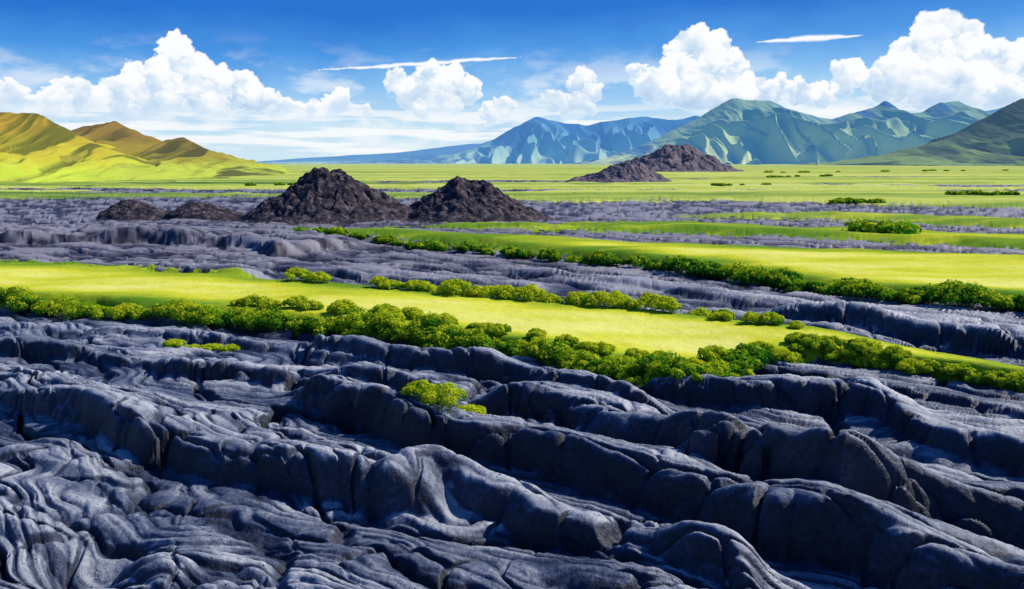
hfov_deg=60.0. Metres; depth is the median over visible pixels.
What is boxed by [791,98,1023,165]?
dark mountain
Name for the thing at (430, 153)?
blue mountain range
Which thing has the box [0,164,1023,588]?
lava field ground
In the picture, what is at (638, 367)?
shrub hedge
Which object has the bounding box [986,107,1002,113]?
blue mountain range
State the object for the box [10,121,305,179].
grassy hill
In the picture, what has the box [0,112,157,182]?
grassy hill
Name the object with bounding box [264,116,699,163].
blue mountain range
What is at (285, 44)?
sky
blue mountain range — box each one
[256,144,479,162]
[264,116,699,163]
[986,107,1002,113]
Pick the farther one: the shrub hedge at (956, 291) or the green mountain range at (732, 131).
the green mountain range at (732, 131)
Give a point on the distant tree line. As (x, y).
(882, 226)
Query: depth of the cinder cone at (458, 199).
166.37 m
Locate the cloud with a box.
[0,8,1023,155]
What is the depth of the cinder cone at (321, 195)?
164.67 m
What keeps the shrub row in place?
on the lava field ground
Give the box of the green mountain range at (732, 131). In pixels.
[573,98,990,164]
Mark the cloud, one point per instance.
(941, 55)
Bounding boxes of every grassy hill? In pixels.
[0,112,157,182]
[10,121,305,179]
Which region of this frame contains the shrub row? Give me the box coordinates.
[283,268,804,328]
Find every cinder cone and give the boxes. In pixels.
[96,199,169,220]
[162,202,244,220]
[232,167,412,224]
[407,176,554,222]
[565,160,670,182]
[630,143,743,171]
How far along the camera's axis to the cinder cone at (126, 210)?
168.46 m
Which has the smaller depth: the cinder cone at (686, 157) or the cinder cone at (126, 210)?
the cinder cone at (126, 210)
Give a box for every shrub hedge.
[0,285,1023,392]
[288,226,1023,311]
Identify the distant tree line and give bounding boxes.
[245,169,1019,233]
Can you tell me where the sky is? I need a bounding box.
[0,0,1023,161]
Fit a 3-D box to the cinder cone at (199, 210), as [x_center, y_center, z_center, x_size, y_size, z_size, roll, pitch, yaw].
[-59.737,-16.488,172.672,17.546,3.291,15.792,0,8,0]
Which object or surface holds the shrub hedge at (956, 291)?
on the lava field ground
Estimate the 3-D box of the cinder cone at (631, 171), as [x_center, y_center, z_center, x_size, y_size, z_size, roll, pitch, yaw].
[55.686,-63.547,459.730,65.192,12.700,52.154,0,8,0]

